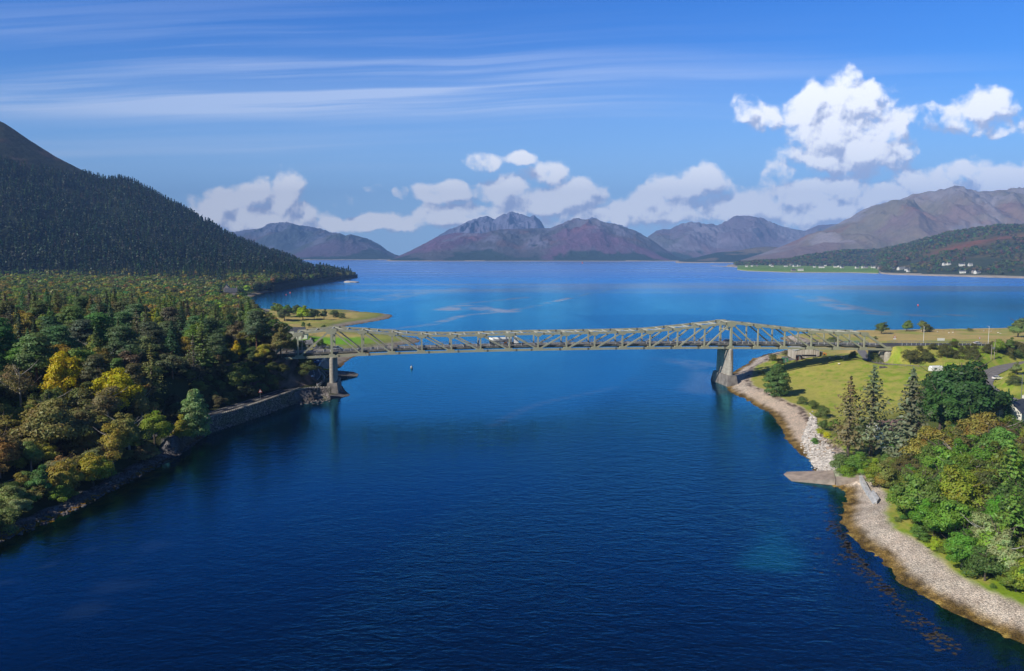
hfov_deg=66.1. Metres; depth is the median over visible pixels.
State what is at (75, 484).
tree
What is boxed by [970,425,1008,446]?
deciduous tree
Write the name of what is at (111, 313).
spruce tree
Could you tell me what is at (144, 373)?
tree
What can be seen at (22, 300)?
larch tree
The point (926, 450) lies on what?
deciduous tree
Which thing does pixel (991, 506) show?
deciduous tree
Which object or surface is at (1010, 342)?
broadleaf tree
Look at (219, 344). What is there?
pine tree
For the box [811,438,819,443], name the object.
bush
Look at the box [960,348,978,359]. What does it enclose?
bush
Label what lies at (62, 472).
broadleaf tree
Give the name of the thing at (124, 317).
pine tree
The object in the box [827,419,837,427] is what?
bush
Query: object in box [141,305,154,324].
larch tree
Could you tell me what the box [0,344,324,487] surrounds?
road
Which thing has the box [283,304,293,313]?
broadleaf tree
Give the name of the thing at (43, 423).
broadleaf tree
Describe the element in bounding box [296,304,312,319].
broadleaf tree
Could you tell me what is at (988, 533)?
broadleaf tree
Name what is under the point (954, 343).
bush
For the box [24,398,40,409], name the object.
tree
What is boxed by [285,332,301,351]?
broadleaf tree
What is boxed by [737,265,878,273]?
field
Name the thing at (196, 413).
pine tree
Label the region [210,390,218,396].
tree
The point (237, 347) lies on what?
broadleaf tree
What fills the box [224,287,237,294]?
house
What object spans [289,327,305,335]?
house
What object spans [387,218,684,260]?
hills
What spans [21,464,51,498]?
broadleaf tree
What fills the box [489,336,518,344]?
tanker truck
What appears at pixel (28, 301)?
spruce tree
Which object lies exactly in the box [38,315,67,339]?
pine tree
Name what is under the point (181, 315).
spruce tree
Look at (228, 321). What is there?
broadleaf tree
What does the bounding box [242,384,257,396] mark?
tree
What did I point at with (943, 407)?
broadleaf tree
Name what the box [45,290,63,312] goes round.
spruce tree
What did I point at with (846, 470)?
bush
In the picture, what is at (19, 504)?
broadleaf tree
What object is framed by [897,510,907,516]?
bush
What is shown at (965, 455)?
birch tree
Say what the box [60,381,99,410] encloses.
broadleaf tree
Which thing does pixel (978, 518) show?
birch tree
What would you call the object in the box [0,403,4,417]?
birch tree
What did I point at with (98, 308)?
spruce tree
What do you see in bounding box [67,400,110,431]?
broadleaf tree
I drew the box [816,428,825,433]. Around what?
bush
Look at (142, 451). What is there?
tree
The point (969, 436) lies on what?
deciduous tree
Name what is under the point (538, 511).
water
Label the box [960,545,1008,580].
broadleaf tree
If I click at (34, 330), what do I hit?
spruce tree
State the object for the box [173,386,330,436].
sea wall
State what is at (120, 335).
pine tree
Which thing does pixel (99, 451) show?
tree
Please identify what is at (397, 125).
sky
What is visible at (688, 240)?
hills
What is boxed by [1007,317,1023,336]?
broadleaf tree
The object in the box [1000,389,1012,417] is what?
spruce tree
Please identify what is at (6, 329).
pine tree
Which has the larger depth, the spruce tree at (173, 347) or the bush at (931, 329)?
the bush at (931, 329)
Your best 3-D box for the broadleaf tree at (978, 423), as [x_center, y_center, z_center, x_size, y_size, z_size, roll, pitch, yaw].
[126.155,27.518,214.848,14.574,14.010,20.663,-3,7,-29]
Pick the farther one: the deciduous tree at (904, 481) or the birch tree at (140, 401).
the birch tree at (140, 401)
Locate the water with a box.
[0,255,1023,670]
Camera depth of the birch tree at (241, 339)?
343.06 m
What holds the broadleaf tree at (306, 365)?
on the ground
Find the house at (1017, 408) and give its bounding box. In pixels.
[998,394,1023,422]
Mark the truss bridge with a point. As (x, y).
(722, 373)
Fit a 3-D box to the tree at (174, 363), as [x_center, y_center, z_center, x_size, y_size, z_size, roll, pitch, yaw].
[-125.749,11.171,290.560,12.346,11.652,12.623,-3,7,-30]
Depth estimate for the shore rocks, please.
208.24 m
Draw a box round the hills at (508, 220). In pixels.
[437,211,626,236]
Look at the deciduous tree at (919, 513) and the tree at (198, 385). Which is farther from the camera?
the tree at (198, 385)
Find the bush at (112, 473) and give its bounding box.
[94,459,119,478]
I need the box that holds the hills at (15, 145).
[0,121,357,290]
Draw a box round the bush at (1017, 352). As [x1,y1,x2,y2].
[1010,348,1022,357]
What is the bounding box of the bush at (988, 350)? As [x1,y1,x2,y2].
[981,346,993,353]
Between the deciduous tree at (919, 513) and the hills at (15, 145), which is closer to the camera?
the deciduous tree at (919, 513)
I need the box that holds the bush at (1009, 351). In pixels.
[1003,347,1015,357]
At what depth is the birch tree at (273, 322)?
396.13 m
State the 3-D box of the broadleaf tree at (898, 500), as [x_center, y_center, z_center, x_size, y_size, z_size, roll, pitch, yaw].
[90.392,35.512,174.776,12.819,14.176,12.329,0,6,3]
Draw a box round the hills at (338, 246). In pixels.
[289,233,398,259]
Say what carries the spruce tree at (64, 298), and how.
on the ground
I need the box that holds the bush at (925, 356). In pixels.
[921,352,933,362]
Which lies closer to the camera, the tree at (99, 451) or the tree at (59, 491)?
the tree at (59, 491)
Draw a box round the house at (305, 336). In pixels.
[294,331,308,339]
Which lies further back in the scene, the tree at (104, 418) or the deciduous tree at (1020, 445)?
the tree at (104, 418)
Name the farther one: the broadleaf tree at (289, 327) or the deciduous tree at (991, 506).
the broadleaf tree at (289, 327)
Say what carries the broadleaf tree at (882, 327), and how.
on the ground
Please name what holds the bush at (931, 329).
on the ground
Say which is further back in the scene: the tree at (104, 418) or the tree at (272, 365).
the tree at (272, 365)
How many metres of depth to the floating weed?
147.61 m
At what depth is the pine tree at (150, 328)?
308.96 m
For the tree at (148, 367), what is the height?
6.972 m
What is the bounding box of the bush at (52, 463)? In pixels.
[43,457,77,470]
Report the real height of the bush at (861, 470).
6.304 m
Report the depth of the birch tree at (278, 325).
358.01 m
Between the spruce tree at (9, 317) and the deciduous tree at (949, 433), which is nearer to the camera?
the deciduous tree at (949, 433)
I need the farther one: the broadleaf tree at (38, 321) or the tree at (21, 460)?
the broadleaf tree at (38, 321)
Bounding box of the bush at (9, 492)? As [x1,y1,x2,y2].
[0,484,26,505]
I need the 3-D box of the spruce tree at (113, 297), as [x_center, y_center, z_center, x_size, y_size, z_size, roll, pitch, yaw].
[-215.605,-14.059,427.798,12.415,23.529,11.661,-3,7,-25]
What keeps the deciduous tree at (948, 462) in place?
on the ground
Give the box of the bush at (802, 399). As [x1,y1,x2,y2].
[796,395,808,404]
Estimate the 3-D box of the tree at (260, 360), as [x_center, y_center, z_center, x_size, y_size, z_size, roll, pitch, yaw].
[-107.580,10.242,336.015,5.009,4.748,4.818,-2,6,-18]
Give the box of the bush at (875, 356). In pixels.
[865,351,883,361]
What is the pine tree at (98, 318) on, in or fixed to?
on the ground
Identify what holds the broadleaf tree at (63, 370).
on the ground
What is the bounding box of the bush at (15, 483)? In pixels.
[0,481,22,491]
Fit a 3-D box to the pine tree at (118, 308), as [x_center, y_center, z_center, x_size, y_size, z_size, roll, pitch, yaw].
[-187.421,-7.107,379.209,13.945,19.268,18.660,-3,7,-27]
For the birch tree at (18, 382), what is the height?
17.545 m
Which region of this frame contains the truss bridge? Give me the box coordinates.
[276,319,924,393]
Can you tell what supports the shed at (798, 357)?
on the ground
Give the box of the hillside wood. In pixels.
[733,223,1023,274]
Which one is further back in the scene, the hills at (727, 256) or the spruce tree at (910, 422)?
the hills at (727, 256)
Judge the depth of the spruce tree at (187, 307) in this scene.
448.96 m
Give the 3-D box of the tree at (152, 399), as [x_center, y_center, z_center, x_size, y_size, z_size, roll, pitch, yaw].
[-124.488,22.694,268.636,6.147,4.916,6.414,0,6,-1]
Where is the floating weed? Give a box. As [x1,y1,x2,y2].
[810,484,961,654]
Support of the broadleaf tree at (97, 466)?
on the ground
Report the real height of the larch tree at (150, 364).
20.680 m
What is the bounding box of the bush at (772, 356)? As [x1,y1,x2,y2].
[768,353,776,360]
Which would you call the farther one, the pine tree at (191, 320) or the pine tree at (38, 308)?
the pine tree at (38, 308)
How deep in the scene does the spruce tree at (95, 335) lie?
285.29 m
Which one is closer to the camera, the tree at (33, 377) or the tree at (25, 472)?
the tree at (25, 472)
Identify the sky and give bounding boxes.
[0,0,1023,254]
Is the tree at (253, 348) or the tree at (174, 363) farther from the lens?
the tree at (253, 348)
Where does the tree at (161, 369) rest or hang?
on the ground
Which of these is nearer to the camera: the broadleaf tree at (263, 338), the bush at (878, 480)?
the bush at (878, 480)
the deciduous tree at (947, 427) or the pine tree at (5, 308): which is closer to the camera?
the deciduous tree at (947, 427)
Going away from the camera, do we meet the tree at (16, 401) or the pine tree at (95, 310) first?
the tree at (16, 401)
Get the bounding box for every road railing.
[887,341,981,342]
[911,343,988,345]
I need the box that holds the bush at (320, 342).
[316,339,326,345]
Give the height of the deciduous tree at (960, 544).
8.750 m
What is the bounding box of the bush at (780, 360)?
[776,358,783,363]
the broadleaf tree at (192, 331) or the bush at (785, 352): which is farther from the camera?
the bush at (785, 352)
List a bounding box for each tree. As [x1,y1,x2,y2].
[0,301,21,316]
[0,317,20,350]
[0,337,11,371]
[0,346,20,372]
[0,359,38,406]
[0,388,28,400]
[0,389,6,394]
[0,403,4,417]
[0,404,25,423]
[0,411,30,438]
[0,423,26,467]
[0,437,21,477]
[0,449,27,468]
[0,504,22,535]
[3,450,30,470]
[4,306,23,341]
[5,498,32,517]
[6,395,95,449]
[8,332,59,384]
[9,395,26,406]
[11,306,37,320]
[11,314,41,339]
[12,307,21,323]
[13,369,34,379]
[13,440,44,471]
[13,472,29,488]
[14,312,24,342]
[14,328,44,373]
[14,470,31,488]
[15,289,28,311]
[20,392,45,407]
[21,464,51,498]
[21,493,42,507]
[23,382,41,392]
[24,290,30,311]
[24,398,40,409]
[26,300,52,319]
[26,484,51,500]
[28,291,37,310]
[28,440,60,464]
[30,374,40,381]
[31,317,38,332]
[33,368,47,381]
[33,387,68,406]
[35,314,46,327]
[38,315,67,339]
[38,351,87,398]
[40,325,89,349]
[42,288,49,301]
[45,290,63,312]
[45,485,71,501]
[46,455,87,488]
[47,343,70,366]
[48,453,72,466]
[51,290,59,310]
[53,425,101,455]
[53,468,88,487]
[55,305,84,324]
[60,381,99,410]
[61,291,68,304]
[65,347,97,370]
[65,483,79,495]
[67,319,104,345]
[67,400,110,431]
[72,454,85,468]
[73,296,94,315]
[74,447,114,485]
[76,335,102,350]
[76,354,112,383]
[81,445,107,459]
[83,346,122,370]
[84,295,93,315]
[84,312,115,342]
[86,303,114,323]
[89,367,146,412]
[90,322,102,351]
[90,385,125,418]
[92,423,130,462]
[92,430,106,447]
[93,296,106,326]
[94,415,115,426]
[101,325,144,355]
[102,304,116,346]
[102,444,122,460]
[103,290,109,311]
[107,358,125,374]
[108,411,153,449]
[110,289,118,301]
[110,320,120,357]
[111,301,128,315]
[112,311,137,332]
[118,348,146,368]
[121,303,151,321]
[124,362,151,384]
[125,437,140,448]
[126,383,158,420]
[127,407,139,416]
[128,366,146,376]
[129,292,135,307]
[130,309,140,337]
[131,312,153,336]
[131,439,159,461]
[134,334,160,357]
[138,321,170,351]
[139,356,153,362]
[139,408,175,445]
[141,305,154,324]
[142,343,171,396]
[142,365,158,375]
[143,383,156,395]
[144,395,157,407]
[145,303,163,322]
[148,352,172,373]
[152,297,168,318]
[153,296,162,307]
[154,309,163,322]
[154,321,182,350]
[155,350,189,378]
[156,316,178,331]
[156,363,168,375]
[160,307,187,330]
[161,292,178,313]
[161,320,182,356]
[162,406,180,419]
[166,394,181,404]
[168,402,180,408]
[169,414,192,442]
[175,306,187,336]
[176,334,199,356]
[177,389,211,437]
[178,324,199,345]
[181,315,207,335]
[183,312,221,368]
[183,355,198,366]
[184,301,191,319]
[185,335,203,380]
[187,366,207,378]
[188,308,206,315]
[189,377,209,391]
[191,304,196,315]
[191,319,225,347]
[195,357,212,366]
[196,318,230,343]
[205,333,228,362]
[207,395,227,407]
[208,302,222,326]
[210,301,222,321]
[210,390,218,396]
[213,353,223,362]
[213,360,232,375]
[214,315,236,332]
[219,358,257,388]
[220,306,234,324]
[221,347,235,361]
[222,318,246,342]
[226,350,238,361]
[229,331,249,346]
[231,340,245,354]
[232,386,246,397]
[235,301,244,321]
[238,300,258,333]
[239,310,276,347]
[240,342,249,350]
[240,383,256,396]
[242,308,272,329]
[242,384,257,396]
[244,330,263,344]
[244,346,255,354]
[247,349,258,360]
[247,373,262,384]
[250,364,270,377]
[252,302,261,308]
[253,381,268,393]
[254,342,270,363]
[254,357,264,363]
[259,326,276,343]
[263,349,277,359]
[265,322,287,342]
[266,327,291,357]
[266,360,278,371]
[268,319,279,325]
[270,302,283,311]
[275,320,292,332]
[277,308,292,320]
[277,362,289,373]
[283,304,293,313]
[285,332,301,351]
[291,304,299,316]
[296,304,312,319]
[296,358,321,375]
[309,308,320,317]
[319,309,326,316]
[819,376,873,456]
[837,365,902,456]
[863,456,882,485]
[875,322,890,333]
[878,366,933,458]
[882,464,942,509]
[888,456,897,471]
[888,464,946,524]
[891,450,912,470]
[898,425,953,456]
[898,470,919,482]
[902,319,913,330]
[902,460,916,469]
[903,382,976,429]
[908,492,941,529]
[910,457,922,468]
[913,431,952,465]
[914,365,950,399]
[917,320,930,331]
[918,353,1016,415]
[920,440,974,470]
[921,495,975,534]
[930,458,956,481]
[937,424,961,439]
[937,464,991,508]
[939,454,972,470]
[941,421,954,431]
[941,540,953,554]
[943,526,981,567]
[944,437,970,452]
[944,526,962,534]
[947,429,978,447]
[950,433,979,448]
[951,408,1001,438]
[958,451,986,468]
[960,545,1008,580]
[963,466,1002,485]
[963,511,999,543]
[964,444,1002,466]
[967,505,984,524]
[970,418,1023,448]
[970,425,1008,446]
[970,453,1003,483]
[970,513,1023,567]
[972,494,1004,521]
[974,465,997,505]
[980,453,1009,466]
[983,434,1023,501]
[984,417,1015,432]
[985,403,1004,414]
[985,528,1023,570]
[988,470,1023,510]
[989,441,1002,453]
[989,486,1023,545]
[993,495,1023,538]
[996,416,1018,427]
[996,562,1023,591]
[997,415,1023,435]
[997,443,1023,454]
[998,452,1023,475]
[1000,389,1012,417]
[1000,460,1023,484]
[1004,337,1015,347]
[1005,420,1023,439]
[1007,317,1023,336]
[1008,361,1021,373]
[1010,436,1023,443]
[1012,537,1023,592]
[1017,532,1023,557]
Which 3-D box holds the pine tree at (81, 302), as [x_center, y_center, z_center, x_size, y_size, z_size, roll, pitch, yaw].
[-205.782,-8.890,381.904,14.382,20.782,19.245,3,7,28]
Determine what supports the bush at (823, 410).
on the ground
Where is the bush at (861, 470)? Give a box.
[848,453,871,473]
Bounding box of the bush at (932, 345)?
[927,343,937,349]
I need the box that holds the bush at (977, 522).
[953,509,994,536]
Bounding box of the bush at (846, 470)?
[836,465,859,477]
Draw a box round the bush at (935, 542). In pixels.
[924,536,942,550]
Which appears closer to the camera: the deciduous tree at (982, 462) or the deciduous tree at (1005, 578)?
the deciduous tree at (1005, 578)
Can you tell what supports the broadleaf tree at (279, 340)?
on the ground
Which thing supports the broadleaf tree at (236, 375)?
on the ground
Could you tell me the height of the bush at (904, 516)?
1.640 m
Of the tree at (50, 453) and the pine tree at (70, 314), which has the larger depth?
the pine tree at (70, 314)
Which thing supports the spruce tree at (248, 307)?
on the ground
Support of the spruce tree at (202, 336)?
on the ground
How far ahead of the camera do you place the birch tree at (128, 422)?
228.62 m
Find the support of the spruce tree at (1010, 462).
on the ground
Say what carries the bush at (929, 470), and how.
on the ground
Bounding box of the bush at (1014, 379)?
[1004,375,1023,385]
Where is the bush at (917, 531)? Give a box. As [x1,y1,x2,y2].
[909,525,930,541]
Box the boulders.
[800,411,835,470]
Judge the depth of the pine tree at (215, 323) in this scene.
331.37 m
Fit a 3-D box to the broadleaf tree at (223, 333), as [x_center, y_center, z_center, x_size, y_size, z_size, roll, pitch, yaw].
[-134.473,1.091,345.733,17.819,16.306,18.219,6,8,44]
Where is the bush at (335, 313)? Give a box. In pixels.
[328,310,338,316]
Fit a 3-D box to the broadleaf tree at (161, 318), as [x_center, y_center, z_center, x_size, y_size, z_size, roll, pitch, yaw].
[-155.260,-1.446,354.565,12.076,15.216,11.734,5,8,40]
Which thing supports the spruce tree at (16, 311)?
on the ground
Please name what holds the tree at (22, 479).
on the ground
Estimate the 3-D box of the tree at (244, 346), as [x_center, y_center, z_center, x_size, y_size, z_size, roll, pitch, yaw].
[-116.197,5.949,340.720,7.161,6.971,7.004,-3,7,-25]
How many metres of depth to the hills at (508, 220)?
10308.30 m
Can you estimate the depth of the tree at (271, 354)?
336.84 m
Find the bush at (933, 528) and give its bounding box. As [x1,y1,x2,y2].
[922,512,940,536]
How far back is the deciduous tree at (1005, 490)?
160.82 m
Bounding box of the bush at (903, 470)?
[890,467,911,484]
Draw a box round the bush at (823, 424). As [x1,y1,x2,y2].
[817,420,830,428]
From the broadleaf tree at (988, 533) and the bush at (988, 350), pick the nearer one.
the broadleaf tree at (988, 533)
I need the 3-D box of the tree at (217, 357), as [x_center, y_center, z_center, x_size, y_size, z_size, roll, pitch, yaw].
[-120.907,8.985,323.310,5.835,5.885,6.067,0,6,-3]
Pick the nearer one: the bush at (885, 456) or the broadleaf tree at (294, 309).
the bush at (885, 456)
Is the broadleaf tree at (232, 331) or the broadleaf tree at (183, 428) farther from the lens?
the broadleaf tree at (232, 331)
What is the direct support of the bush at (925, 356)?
on the ground
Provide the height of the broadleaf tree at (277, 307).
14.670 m
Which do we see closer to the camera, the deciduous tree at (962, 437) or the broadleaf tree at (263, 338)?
the deciduous tree at (962, 437)
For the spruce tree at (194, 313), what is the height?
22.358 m
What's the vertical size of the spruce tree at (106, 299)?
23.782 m
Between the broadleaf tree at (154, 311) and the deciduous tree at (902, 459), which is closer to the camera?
the deciduous tree at (902, 459)
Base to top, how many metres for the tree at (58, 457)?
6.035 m
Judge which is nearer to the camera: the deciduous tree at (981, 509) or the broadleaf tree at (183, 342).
the deciduous tree at (981, 509)
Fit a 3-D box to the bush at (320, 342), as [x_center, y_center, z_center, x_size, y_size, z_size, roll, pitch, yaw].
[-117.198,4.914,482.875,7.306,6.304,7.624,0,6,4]
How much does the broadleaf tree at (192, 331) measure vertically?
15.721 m
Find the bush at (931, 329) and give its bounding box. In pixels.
[924,326,934,331]
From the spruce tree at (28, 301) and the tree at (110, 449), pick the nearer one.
the tree at (110, 449)
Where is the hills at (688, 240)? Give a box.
[648,215,836,258]
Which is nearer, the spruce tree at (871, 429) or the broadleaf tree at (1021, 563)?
the broadleaf tree at (1021, 563)
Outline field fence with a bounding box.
[883,329,990,331]
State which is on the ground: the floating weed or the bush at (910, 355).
the bush at (910, 355)
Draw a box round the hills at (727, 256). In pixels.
[676,247,777,262]
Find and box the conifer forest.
[0,155,352,280]
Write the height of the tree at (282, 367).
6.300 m
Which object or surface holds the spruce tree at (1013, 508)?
on the ground
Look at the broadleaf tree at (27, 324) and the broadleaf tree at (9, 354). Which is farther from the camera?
the broadleaf tree at (27, 324)
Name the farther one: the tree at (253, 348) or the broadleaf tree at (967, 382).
the tree at (253, 348)
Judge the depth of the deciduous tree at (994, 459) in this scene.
187.69 m
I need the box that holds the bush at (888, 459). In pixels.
[883,456,894,462]
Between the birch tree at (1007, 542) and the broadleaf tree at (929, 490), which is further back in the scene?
the broadleaf tree at (929, 490)
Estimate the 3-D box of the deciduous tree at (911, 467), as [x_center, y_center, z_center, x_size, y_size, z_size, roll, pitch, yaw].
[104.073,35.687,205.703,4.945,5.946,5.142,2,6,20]
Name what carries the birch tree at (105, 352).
on the ground
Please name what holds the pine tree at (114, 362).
on the ground
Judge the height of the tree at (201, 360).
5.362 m
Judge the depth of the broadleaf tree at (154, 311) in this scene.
379.97 m
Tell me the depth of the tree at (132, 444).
231.69 m
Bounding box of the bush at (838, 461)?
[829,452,859,472]
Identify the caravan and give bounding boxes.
[928,365,942,370]
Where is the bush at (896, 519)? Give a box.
[894,516,901,522]
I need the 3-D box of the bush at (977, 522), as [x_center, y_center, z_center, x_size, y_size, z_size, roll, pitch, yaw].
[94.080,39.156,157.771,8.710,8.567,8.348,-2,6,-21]
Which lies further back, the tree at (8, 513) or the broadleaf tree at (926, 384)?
the broadleaf tree at (926, 384)
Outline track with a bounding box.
[857,350,928,366]
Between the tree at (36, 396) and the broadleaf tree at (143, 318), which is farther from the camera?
the broadleaf tree at (143, 318)
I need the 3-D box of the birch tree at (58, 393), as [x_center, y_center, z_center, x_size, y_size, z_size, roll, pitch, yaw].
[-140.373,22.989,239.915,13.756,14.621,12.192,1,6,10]
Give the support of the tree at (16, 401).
on the ground
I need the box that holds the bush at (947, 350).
[935,346,956,357]
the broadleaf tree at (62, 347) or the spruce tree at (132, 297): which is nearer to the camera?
the broadleaf tree at (62, 347)
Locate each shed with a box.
[781,356,787,362]
[796,355,801,360]
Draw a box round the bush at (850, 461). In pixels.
[843,451,868,470]
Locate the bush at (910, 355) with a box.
[900,349,920,363]
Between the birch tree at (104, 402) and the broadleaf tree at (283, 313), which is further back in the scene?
the broadleaf tree at (283, 313)
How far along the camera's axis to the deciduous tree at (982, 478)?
172.11 m
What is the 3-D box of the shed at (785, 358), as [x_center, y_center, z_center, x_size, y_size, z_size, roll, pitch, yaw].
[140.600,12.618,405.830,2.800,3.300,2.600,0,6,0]
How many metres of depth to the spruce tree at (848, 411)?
229.82 m
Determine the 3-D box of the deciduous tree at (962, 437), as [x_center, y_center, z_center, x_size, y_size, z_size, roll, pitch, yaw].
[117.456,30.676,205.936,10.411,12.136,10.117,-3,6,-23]
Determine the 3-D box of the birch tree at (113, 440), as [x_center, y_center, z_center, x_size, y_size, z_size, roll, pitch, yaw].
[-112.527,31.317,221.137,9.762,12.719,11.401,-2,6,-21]
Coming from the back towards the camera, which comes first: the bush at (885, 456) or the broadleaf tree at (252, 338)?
the broadleaf tree at (252, 338)
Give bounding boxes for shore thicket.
[250,270,355,288]
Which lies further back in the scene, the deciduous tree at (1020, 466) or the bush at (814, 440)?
the bush at (814, 440)
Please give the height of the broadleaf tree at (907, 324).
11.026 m
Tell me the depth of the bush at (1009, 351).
382.70 m
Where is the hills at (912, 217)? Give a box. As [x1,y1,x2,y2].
[743,185,1023,260]
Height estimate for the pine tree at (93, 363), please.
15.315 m
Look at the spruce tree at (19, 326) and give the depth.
306.25 m
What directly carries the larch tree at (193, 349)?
on the ground
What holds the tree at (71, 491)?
on the ground
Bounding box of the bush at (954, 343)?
[949,341,959,347]
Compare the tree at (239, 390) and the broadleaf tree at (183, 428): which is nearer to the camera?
the broadleaf tree at (183, 428)
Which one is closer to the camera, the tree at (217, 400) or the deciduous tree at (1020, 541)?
the deciduous tree at (1020, 541)
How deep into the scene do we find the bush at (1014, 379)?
310.84 m
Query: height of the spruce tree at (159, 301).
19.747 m
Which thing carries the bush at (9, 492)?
on the ground
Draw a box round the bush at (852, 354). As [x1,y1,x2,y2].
[848,351,857,357]
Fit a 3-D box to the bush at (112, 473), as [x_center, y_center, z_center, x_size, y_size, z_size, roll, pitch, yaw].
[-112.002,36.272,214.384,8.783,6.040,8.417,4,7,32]
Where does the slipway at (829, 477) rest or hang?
on the ground
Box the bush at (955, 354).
[949,349,963,358]
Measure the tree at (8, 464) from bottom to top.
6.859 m
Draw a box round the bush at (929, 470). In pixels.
[905,463,938,481]
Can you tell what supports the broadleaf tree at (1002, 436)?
on the ground
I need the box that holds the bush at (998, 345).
[992,339,1005,353]
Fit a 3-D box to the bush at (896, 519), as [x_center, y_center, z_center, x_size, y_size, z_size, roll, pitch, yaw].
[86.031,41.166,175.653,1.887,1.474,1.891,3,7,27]
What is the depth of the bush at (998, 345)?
381.89 m
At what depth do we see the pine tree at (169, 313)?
367.39 m
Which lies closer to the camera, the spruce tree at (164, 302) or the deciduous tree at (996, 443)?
the deciduous tree at (996, 443)
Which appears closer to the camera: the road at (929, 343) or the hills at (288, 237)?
the road at (929, 343)
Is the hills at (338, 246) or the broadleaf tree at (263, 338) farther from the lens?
the hills at (338, 246)
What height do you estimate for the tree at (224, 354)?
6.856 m
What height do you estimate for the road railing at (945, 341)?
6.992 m
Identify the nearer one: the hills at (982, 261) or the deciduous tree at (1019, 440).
the deciduous tree at (1019, 440)
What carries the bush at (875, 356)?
on the ground
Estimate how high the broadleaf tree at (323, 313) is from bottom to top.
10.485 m
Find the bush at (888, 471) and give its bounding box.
[865,461,900,487]
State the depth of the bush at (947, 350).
371.67 m
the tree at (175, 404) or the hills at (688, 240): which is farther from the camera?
the hills at (688, 240)
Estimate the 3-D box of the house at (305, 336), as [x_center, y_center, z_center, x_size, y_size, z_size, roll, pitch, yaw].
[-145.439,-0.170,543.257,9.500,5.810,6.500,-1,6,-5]
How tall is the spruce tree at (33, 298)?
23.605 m
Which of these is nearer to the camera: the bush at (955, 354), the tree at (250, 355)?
the tree at (250, 355)
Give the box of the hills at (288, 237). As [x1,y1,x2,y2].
[231,222,335,252]
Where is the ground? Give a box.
[0,278,1023,670]
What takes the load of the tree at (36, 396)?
on the ground
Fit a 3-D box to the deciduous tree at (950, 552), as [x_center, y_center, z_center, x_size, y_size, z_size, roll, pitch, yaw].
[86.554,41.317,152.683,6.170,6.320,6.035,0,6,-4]
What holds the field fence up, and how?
on the ground
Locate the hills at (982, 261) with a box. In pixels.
[711,228,1023,277]
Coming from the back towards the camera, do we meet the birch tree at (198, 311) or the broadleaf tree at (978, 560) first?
the birch tree at (198, 311)
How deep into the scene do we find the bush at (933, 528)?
165.74 m
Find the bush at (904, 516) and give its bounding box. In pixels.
[899,514,908,520]
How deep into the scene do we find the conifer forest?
1831.80 m
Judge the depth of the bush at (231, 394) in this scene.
306.72 m
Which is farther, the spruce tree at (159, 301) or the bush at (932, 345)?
the spruce tree at (159, 301)
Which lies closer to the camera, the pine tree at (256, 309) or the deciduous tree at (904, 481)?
the deciduous tree at (904, 481)
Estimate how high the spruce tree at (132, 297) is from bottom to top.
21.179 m
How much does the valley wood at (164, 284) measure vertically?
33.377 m
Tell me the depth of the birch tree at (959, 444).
199.37 m
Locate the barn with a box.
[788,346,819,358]
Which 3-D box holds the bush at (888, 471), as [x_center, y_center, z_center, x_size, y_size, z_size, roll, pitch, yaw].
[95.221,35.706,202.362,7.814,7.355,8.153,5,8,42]
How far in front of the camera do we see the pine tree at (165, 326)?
320.33 m
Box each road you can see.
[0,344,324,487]
[896,343,1002,344]
[983,361,1023,399]
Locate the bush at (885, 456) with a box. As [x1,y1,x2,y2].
[880,453,891,460]
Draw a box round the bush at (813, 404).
[808,400,819,408]
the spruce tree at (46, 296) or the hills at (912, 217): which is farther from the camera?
the hills at (912, 217)
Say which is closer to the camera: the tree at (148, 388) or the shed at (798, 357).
the tree at (148, 388)
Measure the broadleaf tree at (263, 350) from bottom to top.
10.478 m
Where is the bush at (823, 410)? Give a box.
[814,404,830,419]
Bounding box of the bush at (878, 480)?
[870,472,889,487]
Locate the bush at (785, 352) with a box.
[781,350,790,357]
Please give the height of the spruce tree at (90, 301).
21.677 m
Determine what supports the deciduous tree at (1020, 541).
on the ground
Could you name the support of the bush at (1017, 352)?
on the ground
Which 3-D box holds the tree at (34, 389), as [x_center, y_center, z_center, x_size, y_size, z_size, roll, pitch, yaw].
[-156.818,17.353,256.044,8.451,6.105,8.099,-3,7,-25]
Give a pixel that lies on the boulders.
(814, 454)
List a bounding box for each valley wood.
[0,267,297,297]
[0,289,279,322]
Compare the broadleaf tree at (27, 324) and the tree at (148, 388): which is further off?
the broadleaf tree at (27, 324)
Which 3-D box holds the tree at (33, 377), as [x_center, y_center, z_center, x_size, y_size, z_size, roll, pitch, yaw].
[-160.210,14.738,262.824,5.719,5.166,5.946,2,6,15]
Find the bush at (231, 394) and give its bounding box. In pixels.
[220,391,237,401]
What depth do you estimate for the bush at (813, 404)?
301.64 m
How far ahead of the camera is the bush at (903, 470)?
199.05 m
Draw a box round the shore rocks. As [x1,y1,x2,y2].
[0,392,331,542]
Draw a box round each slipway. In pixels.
[324,370,357,378]
[783,469,865,485]
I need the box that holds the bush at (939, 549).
[936,547,945,553]
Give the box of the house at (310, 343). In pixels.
[300,337,313,349]

